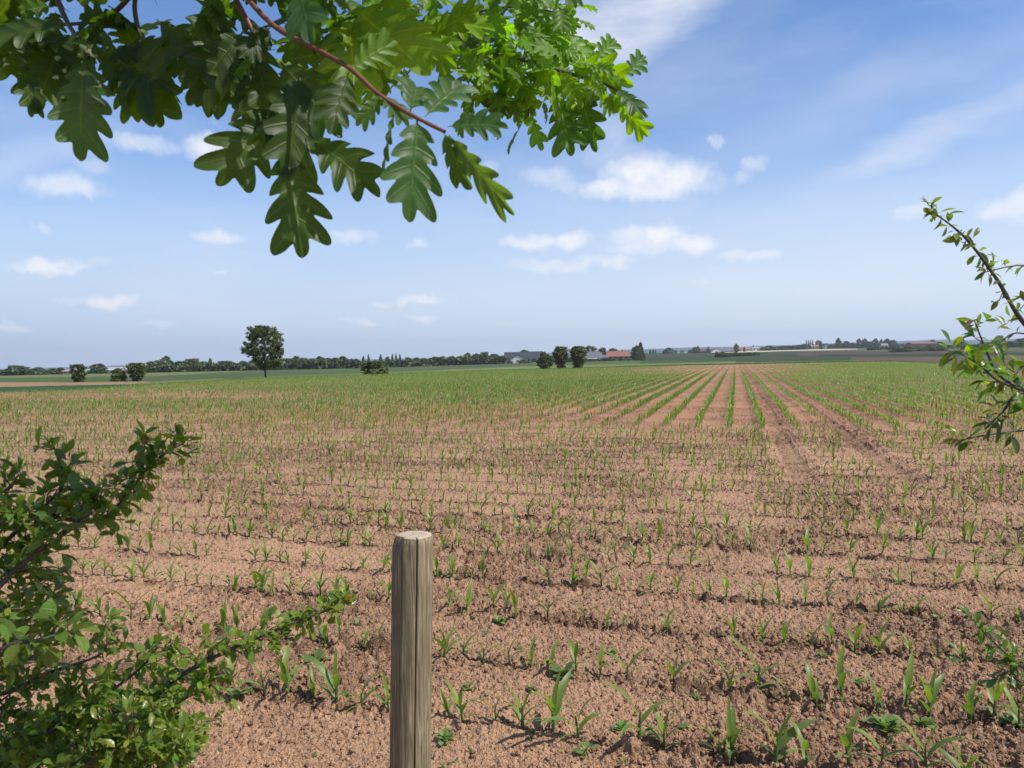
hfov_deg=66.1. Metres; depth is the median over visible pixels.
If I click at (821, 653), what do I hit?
weed
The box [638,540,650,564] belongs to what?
maize seedling
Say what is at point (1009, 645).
maize seedling
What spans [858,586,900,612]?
maize seedling
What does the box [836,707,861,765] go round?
maize seedling
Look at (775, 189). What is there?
sky
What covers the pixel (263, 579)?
maize seedling
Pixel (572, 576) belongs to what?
maize seedling
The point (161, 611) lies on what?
maize seedling
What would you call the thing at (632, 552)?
maize seedling
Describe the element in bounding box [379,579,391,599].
maize seedling
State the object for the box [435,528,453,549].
maize seedling
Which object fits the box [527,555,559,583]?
maize seedling
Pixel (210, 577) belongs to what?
maize seedling
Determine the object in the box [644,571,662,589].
maize seedling
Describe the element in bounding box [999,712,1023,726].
weed
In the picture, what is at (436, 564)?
maize seedling
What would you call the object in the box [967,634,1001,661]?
maize seedling
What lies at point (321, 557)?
maize seedling
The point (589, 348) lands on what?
tree
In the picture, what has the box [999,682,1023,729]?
maize seedling
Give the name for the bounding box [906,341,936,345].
house
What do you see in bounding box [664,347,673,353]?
tree
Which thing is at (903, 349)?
tree
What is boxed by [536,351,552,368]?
tree
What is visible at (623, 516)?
maize seedling
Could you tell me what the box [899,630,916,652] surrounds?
maize seedling
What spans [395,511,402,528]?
maize seedling
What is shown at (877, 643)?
maize seedling
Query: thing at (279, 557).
maize seedling
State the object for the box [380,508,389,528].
maize seedling
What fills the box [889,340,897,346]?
tree
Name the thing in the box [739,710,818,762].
maize seedling
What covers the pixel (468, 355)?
tree
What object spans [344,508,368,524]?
maize seedling
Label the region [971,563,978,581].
maize seedling
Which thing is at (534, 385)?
maize rows
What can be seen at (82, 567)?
maize seedling
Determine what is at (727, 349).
barn
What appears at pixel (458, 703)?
maize seedling
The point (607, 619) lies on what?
maize seedling
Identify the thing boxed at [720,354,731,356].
tree
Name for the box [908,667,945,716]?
maize seedling
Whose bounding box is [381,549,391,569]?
maize seedling
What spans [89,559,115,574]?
maize seedling
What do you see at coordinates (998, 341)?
tree
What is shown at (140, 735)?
blackthorn shrub
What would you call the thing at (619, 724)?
weed
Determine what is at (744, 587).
maize seedling
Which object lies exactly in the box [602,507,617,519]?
maize seedling
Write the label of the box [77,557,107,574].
maize seedling
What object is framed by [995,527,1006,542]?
maize seedling
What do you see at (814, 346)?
house
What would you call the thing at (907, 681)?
maize seedling
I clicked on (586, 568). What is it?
maize seedling
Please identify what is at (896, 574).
maize seedling
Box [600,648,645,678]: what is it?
maize seedling
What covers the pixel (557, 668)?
weed
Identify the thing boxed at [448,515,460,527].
maize seedling
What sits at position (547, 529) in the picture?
maize seedling
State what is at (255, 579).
maize seedling
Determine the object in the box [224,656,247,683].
maize seedling
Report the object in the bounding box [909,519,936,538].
maize seedling
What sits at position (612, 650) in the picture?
weed
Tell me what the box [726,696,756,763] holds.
maize seedling
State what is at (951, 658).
weed
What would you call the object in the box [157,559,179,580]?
maize seedling
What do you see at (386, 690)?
maize seedling
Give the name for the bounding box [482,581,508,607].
maize seedling
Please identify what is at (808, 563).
maize seedling
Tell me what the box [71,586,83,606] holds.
maize seedling
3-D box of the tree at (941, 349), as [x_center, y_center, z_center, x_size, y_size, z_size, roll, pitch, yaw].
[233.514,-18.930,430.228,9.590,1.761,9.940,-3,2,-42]
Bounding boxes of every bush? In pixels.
[69,364,87,381]
[110,368,126,380]
[126,362,147,380]
[360,361,389,374]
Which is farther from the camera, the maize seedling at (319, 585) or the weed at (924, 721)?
the maize seedling at (319, 585)
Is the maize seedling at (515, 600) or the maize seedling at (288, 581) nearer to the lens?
the maize seedling at (515, 600)
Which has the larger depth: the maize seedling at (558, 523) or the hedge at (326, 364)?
the hedge at (326, 364)
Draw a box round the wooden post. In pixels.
[389,531,432,767]
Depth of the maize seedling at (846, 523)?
7.25 m
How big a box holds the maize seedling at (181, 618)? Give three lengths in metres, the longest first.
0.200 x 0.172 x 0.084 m
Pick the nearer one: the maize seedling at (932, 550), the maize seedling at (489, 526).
the maize seedling at (932, 550)
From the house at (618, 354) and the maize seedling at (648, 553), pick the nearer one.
the maize seedling at (648, 553)
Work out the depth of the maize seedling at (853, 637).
4.47 m
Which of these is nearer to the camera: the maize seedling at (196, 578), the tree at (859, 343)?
the maize seedling at (196, 578)
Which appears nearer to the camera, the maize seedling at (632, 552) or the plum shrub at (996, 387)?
the plum shrub at (996, 387)
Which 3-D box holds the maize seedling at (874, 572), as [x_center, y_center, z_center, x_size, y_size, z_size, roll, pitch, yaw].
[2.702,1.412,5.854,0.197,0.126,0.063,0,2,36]
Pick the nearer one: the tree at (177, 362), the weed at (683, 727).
the weed at (683, 727)
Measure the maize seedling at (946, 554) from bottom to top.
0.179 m
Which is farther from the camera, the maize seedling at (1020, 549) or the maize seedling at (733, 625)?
the maize seedling at (1020, 549)
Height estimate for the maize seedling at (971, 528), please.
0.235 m
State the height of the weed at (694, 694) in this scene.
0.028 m
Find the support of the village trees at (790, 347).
on the ground
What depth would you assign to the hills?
4438.25 m
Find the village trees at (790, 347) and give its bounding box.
[759,343,891,350]
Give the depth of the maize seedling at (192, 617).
5.04 m
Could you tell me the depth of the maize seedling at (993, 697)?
3.56 m
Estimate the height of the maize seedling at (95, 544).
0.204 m
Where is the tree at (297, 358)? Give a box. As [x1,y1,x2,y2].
[292,356,302,360]
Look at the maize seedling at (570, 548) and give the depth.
6.60 m
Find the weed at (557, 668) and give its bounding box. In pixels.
[548,661,576,677]
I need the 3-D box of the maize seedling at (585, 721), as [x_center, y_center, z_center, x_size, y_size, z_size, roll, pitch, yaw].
[0.261,1.481,3.460,0.314,0.233,0.071,-2,2,-21]
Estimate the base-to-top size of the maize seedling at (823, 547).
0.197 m
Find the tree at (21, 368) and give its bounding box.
[0,365,33,375]
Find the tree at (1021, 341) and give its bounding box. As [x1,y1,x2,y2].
[1012,338,1023,346]
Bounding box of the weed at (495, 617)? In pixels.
[493,615,505,623]
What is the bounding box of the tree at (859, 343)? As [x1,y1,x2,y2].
[856,338,861,347]
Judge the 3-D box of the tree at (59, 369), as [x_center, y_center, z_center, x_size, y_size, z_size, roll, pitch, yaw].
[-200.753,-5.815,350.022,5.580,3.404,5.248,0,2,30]
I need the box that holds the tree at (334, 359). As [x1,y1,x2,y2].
[329,357,340,368]
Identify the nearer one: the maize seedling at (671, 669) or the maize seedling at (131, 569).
the maize seedling at (671, 669)
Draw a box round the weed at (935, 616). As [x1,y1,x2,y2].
[931,614,944,619]
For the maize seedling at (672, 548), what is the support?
on the ground
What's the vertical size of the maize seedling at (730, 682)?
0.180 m
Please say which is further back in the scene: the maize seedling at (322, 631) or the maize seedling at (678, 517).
the maize seedling at (678, 517)
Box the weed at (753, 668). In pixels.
[750,664,759,671]
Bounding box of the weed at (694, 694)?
[688,692,700,699]
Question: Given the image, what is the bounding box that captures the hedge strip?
[534,358,631,361]
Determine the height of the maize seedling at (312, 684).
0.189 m
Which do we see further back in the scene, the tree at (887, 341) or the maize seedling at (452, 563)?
the tree at (887, 341)
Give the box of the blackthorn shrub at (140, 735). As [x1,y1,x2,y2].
[0,419,358,767]
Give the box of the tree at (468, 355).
[464,352,471,357]
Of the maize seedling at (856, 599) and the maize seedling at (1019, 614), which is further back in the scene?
the maize seedling at (856, 599)
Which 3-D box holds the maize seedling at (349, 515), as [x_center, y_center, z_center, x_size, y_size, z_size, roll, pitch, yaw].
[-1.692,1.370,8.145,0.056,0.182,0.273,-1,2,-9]
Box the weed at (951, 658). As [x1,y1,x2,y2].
[943,656,963,664]
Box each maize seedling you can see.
[67,555,87,572]
[67,592,72,610]
[69,528,88,546]
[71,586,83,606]
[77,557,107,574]
[79,589,109,616]
[83,531,103,547]
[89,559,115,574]
[93,554,131,575]
[110,588,159,618]
[112,529,123,549]
[119,555,137,580]
[123,532,131,549]
[129,555,155,577]
[135,594,157,618]
[141,563,164,577]
[143,530,152,549]
[156,600,165,622]
[157,532,181,549]
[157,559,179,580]
[168,542,189,555]
[172,606,189,627]
[180,564,207,583]
[185,610,205,623]
[188,519,201,533]
[192,537,196,553]
[196,517,216,533]
[201,570,218,583]
[212,599,226,628]
[219,571,238,583]
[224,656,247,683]
[230,572,239,590]
[231,513,237,532]
[231,655,278,693]
[232,600,241,629]
[243,516,255,536]
[244,538,259,560]
[248,561,275,587]
[249,603,273,637]
[250,566,272,592]
[255,538,273,561]
[261,517,285,537]
[265,540,292,561]
[266,572,273,595]
[273,521,289,540]
[273,610,295,639]
[273,643,302,692]
[279,551,293,562]
[283,572,305,593]
[284,525,300,541]
[291,578,312,594]
[301,647,350,702]
[303,525,327,540]
[304,522,314,539]
[304,547,311,563]
[308,663,314,699]
[311,570,330,595]
[314,549,329,563]
[316,624,330,643]
[322,508,342,525]
[327,575,339,592]
[331,671,381,711]
[333,528,344,543]
[334,613,340,637]
[336,528,354,546]
[340,575,352,594]
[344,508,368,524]
[346,506,350,521]
[351,548,376,567]
[355,627,368,646]
[358,531,365,545]
[363,511,372,521]
[363,526,389,546]
[365,619,385,639]
[369,671,389,712]
[370,508,383,522]
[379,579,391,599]
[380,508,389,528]
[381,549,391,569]
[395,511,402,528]
[423,509,437,528]
[432,624,462,656]
[434,557,442,577]
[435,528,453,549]
[438,687,451,715]
[441,511,454,527]
[443,586,457,605]
[443,678,478,721]
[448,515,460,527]
[448,552,454,575]
[448,631,481,655]
[454,578,474,612]
[455,526,460,548]
[456,516,473,530]
[461,564,479,578]
[468,633,509,663]
[470,498,488,514]
[470,536,481,549]
[471,689,511,720]
[477,537,502,552]
[478,514,487,530]
[480,550,485,578]
[480,636,521,665]
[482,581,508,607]
[483,519,492,532]
[488,528,507,551]
[498,678,556,728]
[500,588,510,606]
[507,504,517,517]
[509,590,519,617]
[511,515,530,532]
[522,636,536,667]
[523,497,536,515]
[526,669,571,732]
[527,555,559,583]
[530,516,544,534]
[536,592,562,615]
[543,519,552,534]
[543,640,557,671]
[543,693,602,740]
[545,541,557,554]
[551,503,557,518]
[551,515,565,531]
[560,515,579,532]
[564,537,575,556]
[568,638,588,670]
[570,559,584,585]
[570,599,599,618]
[578,515,612,537]
[578,558,590,576]
[581,559,617,585]
[592,505,596,520]
[596,538,624,554]
[598,544,618,559]
[598,643,609,678]
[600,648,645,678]
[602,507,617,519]
[603,608,610,629]
[604,682,681,739]
[609,568,618,589]
[613,506,628,522]
[615,609,634,626]
[623,540,642,562]
[636,518,648,539]
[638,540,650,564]
[641,702,703,750]
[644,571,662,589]
[650,542,678,564]
[654,650,692,682]
[657,516,664,540]
[661,608,673,632]
[669,571,687,592]
[676,509,686,523]
[676,545,705,563]
[680,668,710,687]
[685,511,697,526]
[686,581,694,595]
[692,523,701,543]
[693,548,719,566]
[697,577,713,594]
[698,725,748,755]
[703,527,730,542]
[704,512,708,527]
[712,657,737,687]
[718,572,728,597]
[720,510,729,527]
[721,528,738,548]
[723,612,737,636]
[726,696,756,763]
[728,637,797,687]
[735,580,759,599]
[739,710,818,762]
[741,523,770,549]
[748,515,769,529]
[748,615,774,641]
[749,582,784,603]
[766,580,780,604]
[768,674,795,697]
[772,553,780,572]
[779,616,792,644]
[783,548,793,574]
[787,715,810,763]
[793,623,827,645]
[799,526,810,551]
[802,578,806,603]
[804,658,823,706]
[805,551,811,577]
[806,578,842,605]
[809,514,834,532]
[820,536,834,553]
[823,563,835,576]
[824,611,834,641]
[825,520,838,533]
[836,644,850,702]
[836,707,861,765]
[837,533,860,552]
[843,514,851,533]
[845,624,877,653]
[845,726,920,761]
[847,552,864,577]
[848,591,864,603]
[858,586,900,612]
[860,666,882,710]
[861,618,892,655]
[863,566,885,576]
[866,514,883,532]
[871,526,896,552]
[888,565,900,584]
[892,526,907,538]
[893,714,966,767]
[898,560,923,582]
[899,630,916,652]
[903,594,929,615]
[903,652,935,711]
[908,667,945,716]
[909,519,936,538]
[913,519,924,538]
[919,640,956,657]
[921,539,939,558]
[923,565,946,581]
[923,737,985,767]
[936,540,961,557]
[940,636,974,661]
[954,541,983,562]
[954,563,965,586]
[959,519,977,542]
[959,523,965,541]
[960,679,983,724]
[963,754,1006,767]
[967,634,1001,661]
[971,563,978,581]
[976,527,990,540]
[976,593,1017,615]
[978,564,1016,588]
[979,548,1006,563]
[984,679,1023,720]
[990,541,1023,563]
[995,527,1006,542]
[996,629,1023,661]
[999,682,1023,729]
[1003,525,1023,543]
[1009,542,1023,565]
[1011,603,1023,621]
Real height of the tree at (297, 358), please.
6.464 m
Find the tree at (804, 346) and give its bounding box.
[799,344,808,349]
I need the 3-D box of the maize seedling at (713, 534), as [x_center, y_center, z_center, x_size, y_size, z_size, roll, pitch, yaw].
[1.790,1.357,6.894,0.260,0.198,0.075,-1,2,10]
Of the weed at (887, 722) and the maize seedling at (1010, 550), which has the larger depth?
the maize seedling at (1010, 550)
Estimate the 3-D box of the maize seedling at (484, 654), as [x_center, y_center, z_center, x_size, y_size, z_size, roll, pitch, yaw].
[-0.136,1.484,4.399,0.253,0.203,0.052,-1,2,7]
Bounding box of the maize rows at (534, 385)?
[0,361,1023,544]
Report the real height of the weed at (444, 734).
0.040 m
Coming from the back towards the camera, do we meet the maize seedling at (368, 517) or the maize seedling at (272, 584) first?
the maize seedling at (368, 517)
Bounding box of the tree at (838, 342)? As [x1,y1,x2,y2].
[835,338,841,348]
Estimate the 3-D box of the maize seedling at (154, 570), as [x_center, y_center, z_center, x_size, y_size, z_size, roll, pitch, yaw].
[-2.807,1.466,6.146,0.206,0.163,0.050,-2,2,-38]
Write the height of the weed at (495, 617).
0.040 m
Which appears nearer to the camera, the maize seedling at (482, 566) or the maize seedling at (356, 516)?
the maize seedling at (482, 566)
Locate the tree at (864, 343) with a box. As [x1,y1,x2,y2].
[861,338,869,347]
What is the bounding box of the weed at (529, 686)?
[526,683,537,690]
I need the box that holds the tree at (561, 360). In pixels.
[552,346,568,368]
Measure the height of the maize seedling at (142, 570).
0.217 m
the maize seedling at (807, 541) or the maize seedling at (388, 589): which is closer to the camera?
the maize seedling at (388, 589)
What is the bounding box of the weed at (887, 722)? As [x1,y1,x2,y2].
[861,714,901,731]
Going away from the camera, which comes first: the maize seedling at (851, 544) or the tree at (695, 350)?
the maize seedling at (851, 544)
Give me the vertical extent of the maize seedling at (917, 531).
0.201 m
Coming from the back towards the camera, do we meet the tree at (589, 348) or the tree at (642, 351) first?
the tree at (589, 348)
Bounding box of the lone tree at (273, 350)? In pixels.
[239,325,284,377]
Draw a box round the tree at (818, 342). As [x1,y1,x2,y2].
[815,340,822,348]
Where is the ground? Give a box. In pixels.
[0,347,1023,767]
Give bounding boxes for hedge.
[0,370,127,374]
[279,355,507,369]
[713,352,759,356]
[867,343,1010,349]
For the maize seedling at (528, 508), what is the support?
on the ground
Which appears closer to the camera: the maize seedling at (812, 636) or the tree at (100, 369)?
the maize seedling at (812, 636)
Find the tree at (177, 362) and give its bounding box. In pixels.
[168,361,181,367]
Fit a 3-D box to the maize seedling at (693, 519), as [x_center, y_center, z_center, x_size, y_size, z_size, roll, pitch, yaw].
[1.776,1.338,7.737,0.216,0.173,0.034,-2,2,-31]
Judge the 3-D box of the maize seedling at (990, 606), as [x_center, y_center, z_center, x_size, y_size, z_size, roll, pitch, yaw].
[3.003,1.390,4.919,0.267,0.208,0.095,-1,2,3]
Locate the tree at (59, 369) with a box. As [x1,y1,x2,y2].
[53,367,64,373]
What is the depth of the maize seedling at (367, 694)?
3.85 m
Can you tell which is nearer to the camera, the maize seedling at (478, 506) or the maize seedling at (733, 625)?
the maize seedling at (733, 625)
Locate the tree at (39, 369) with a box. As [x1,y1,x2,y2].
[33,367,46,371]
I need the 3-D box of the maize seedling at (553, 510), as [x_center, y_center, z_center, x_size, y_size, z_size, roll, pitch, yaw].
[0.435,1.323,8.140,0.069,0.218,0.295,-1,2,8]
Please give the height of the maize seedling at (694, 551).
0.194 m
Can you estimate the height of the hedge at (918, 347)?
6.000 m
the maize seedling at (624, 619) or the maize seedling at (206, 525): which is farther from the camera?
the maize seedling at (206, 525)
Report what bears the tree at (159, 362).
on the ground
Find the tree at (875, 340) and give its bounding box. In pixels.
[872,338,879,346]
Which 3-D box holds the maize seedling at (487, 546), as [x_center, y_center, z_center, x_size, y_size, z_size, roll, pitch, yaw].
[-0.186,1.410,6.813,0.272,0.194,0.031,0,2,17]
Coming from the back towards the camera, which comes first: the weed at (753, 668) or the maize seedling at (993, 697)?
the weed at (753, 668)
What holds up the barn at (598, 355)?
on the ground
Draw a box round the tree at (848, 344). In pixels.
[841,341,850,347]
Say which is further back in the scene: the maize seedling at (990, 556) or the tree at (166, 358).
the tree at (166, 358)
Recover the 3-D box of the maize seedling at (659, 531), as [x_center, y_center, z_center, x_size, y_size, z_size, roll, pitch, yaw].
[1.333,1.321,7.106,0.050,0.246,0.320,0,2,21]
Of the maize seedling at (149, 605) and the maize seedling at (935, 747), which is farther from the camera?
the maize seedling at (149, 605)
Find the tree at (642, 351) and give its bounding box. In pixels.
[637,342,645,359]
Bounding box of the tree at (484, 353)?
[479,351,488,356]
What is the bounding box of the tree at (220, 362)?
[214,361,234,364]
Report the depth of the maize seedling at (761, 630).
4.65 m
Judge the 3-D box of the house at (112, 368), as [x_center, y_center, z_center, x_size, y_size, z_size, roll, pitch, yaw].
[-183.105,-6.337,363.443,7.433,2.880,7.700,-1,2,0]
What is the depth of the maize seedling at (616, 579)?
5.72 m
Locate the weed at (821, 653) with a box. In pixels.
[815,651,829,656]
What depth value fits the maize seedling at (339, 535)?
7.27 m
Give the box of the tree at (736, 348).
[733,344,739,351]
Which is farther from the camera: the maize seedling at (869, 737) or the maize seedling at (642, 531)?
the maize seedling at (642, 531)
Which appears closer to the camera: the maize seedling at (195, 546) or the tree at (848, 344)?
the maize seedling at (195, 546)
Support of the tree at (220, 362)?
on the ground
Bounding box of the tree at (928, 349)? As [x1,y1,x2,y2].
[914,348,935,350]
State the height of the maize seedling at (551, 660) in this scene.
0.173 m
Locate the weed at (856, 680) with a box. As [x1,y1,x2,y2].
[852,677,866,684]
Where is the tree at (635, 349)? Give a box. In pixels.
[630,345,641,360]
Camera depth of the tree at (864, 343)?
997.32 m
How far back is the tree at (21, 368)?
327.87 m
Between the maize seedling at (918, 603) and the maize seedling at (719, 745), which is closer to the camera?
the maize seedling at (719, 745)
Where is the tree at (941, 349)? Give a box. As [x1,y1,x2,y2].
[931,348,949,350]
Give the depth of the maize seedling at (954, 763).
3.05 m
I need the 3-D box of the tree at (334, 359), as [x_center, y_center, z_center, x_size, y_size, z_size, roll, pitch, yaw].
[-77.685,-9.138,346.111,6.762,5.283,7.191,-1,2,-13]
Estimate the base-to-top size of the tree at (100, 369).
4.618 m
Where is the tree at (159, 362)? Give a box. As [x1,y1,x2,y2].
[145,360,164,365]
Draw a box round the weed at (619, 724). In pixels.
[607,720,628,731]
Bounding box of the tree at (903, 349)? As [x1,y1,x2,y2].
[887,347,917,351]
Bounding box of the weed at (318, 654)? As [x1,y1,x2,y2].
[300,647,331,663]
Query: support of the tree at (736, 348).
on the ground
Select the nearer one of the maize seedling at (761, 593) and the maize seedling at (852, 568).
the maize seedling at (761, 593)
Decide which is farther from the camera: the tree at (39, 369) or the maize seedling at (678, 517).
the tree at (39, 369)
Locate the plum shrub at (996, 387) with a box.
[920,197,1023,704]
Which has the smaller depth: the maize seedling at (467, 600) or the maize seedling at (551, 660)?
the maize seedling at (551, 660)
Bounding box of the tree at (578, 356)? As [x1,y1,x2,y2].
[567,345,587,367]
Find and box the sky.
[0,0,1023,368]
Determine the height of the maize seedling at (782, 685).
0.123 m
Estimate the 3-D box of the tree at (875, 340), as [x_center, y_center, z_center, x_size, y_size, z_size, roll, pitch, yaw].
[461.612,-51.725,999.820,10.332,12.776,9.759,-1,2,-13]
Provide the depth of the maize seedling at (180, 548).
6.98 m
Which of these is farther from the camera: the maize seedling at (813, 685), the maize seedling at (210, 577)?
the maize seedling at (210, 577)
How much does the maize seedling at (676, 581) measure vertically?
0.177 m
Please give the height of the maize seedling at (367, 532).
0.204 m
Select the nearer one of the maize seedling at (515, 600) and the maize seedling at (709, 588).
the maize seedling at (515, 600)
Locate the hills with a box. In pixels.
[0,339,1015,369]
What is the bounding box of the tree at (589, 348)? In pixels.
[583,345,596,352]
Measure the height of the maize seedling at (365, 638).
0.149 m
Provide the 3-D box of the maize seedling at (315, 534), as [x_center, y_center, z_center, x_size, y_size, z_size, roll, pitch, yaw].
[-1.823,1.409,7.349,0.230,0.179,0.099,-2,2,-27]
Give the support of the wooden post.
on the ground
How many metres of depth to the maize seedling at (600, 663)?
4.18 m
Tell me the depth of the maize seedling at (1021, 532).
6.81 m
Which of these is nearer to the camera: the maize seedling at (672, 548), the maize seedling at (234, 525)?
the maize seedling at (672, 548)
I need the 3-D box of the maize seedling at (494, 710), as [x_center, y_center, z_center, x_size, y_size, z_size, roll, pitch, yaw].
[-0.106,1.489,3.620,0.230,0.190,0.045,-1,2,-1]
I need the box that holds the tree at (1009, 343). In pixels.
[1000,341,1019,346]
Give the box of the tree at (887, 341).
[884,338,891,346]
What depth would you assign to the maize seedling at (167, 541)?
7.03 m
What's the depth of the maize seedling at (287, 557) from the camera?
6.62 m
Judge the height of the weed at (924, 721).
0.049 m
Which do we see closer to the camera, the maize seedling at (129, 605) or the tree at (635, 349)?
the maize seedling at (129, 605)
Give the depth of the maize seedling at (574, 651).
4.22 m
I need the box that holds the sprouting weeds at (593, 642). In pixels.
[11,436,1019,767]
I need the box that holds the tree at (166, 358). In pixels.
[160,355,173,363]
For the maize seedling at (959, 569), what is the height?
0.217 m
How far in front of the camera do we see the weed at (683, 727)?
3.57 m
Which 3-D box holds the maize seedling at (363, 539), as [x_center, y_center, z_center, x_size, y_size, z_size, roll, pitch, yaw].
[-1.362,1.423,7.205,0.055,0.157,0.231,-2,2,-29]
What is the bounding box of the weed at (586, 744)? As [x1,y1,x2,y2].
[573,741,598,757]
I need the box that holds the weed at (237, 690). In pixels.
[226,686,253,695]
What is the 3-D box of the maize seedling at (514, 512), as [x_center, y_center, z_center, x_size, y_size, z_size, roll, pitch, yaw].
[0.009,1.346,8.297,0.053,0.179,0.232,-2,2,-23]
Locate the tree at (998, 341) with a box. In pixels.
[995,335,1005,343]
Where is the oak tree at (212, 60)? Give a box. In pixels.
[0,0,653,257]
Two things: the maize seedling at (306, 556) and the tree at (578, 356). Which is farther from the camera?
the tree at (578, 356)
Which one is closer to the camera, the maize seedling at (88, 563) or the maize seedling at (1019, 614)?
the maize seedling at (1019, 614)
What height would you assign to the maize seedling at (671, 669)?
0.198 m
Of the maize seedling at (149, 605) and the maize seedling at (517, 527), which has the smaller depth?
the maize seedling at (149, 605)
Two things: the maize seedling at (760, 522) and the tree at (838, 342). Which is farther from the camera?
the tree at (838, 342)
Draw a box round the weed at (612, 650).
[605,647,618,653]
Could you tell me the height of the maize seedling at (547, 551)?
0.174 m
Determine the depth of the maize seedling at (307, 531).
7.42 m
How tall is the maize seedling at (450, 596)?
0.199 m
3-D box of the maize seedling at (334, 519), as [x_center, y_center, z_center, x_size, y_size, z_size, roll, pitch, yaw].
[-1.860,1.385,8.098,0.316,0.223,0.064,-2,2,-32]
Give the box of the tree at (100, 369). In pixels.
[87,363,108,373]
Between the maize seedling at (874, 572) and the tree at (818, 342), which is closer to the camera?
the maize seedling at (874, 572)
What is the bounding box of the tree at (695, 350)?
[692,347,698,352]
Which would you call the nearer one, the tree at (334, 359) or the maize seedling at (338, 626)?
the maize seedling at (338, 626)
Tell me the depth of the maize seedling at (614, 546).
6.46 m
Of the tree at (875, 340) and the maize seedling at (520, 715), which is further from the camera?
the tree at (875, 340)
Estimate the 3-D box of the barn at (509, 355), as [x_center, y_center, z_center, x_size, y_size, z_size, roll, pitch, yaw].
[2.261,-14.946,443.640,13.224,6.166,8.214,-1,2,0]
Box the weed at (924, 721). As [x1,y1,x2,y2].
[914,716,935,728]
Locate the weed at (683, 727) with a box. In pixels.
[675,722,692,730]
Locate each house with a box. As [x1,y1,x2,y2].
[61,369,85,373]
[106,367,126,370]
[605,350,629,358]
[751,347,759,350]
[809,345,819,348]
[879,343,887,346]
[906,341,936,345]
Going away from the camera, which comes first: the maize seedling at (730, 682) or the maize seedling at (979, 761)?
the maize seedling at (979, 761)
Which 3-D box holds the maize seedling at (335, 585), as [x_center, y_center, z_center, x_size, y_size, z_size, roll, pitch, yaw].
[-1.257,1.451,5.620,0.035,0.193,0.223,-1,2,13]
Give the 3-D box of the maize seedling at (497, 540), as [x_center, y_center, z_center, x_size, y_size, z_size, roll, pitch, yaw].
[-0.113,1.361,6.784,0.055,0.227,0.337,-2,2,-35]
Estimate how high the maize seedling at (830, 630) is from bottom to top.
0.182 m
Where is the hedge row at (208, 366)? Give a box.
[145,361,285,372]
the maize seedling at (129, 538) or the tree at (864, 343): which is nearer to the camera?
the maize seedling at (129, 538)
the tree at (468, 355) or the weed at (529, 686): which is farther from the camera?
the tree at (468, 355)
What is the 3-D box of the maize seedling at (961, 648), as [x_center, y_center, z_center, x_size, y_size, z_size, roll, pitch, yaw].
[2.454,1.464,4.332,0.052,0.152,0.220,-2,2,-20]
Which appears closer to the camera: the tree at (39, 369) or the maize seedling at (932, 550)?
the maize seedling at (932, 550)
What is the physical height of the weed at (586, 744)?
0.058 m
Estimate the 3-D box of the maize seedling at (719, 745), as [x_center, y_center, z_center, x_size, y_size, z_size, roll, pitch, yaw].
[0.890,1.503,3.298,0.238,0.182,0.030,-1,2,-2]
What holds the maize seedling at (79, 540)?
on the ground
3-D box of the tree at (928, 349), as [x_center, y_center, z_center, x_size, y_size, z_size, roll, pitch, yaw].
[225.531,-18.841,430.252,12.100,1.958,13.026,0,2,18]
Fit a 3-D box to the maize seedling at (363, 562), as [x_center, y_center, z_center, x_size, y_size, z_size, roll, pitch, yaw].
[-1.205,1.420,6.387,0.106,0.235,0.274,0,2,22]
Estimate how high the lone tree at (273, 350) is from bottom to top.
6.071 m
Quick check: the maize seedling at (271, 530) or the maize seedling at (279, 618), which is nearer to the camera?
the maize seedling at (279, 618)
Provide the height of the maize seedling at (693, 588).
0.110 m
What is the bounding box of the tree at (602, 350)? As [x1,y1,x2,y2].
[598,347,605,354]
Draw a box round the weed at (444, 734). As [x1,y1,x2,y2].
[436,727,454,744]
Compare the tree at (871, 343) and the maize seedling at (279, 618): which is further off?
the tree at (871, 343)
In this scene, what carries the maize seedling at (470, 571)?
on the ground
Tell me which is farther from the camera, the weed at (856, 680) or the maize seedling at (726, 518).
the maize seedling at (726, 518)
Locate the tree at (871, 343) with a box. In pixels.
[867,341,874,347]
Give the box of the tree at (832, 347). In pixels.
[828,344,836,348]
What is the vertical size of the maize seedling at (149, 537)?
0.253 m
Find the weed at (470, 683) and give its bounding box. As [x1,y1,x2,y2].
[461,681,473,690]
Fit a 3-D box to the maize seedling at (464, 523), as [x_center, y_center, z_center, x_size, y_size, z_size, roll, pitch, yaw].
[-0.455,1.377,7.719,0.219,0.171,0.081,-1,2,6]
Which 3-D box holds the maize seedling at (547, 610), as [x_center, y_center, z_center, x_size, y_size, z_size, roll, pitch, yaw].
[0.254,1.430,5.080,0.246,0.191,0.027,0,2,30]
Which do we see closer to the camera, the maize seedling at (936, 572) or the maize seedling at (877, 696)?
the maize seedling at (877, 696)
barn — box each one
[504,352,527,362]
[509,355,526,362]
[527,351,542,361]
[585,352,602,358]
[710,348,720,352]
[718,348,733,351]
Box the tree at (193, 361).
[180,358,202,369]
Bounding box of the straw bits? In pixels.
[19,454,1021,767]
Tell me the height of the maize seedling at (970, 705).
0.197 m
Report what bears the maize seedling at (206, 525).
on the ground
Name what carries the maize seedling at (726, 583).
on the ground
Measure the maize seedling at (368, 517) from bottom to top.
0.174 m
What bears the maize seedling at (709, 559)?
on the ground
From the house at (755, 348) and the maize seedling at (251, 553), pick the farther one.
the house at (755, 348)
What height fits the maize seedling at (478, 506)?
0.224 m
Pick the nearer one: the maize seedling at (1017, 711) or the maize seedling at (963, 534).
the maize seedling at (1017, 711)
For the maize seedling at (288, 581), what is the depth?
5.75 m
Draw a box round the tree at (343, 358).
[338,356,348,368]

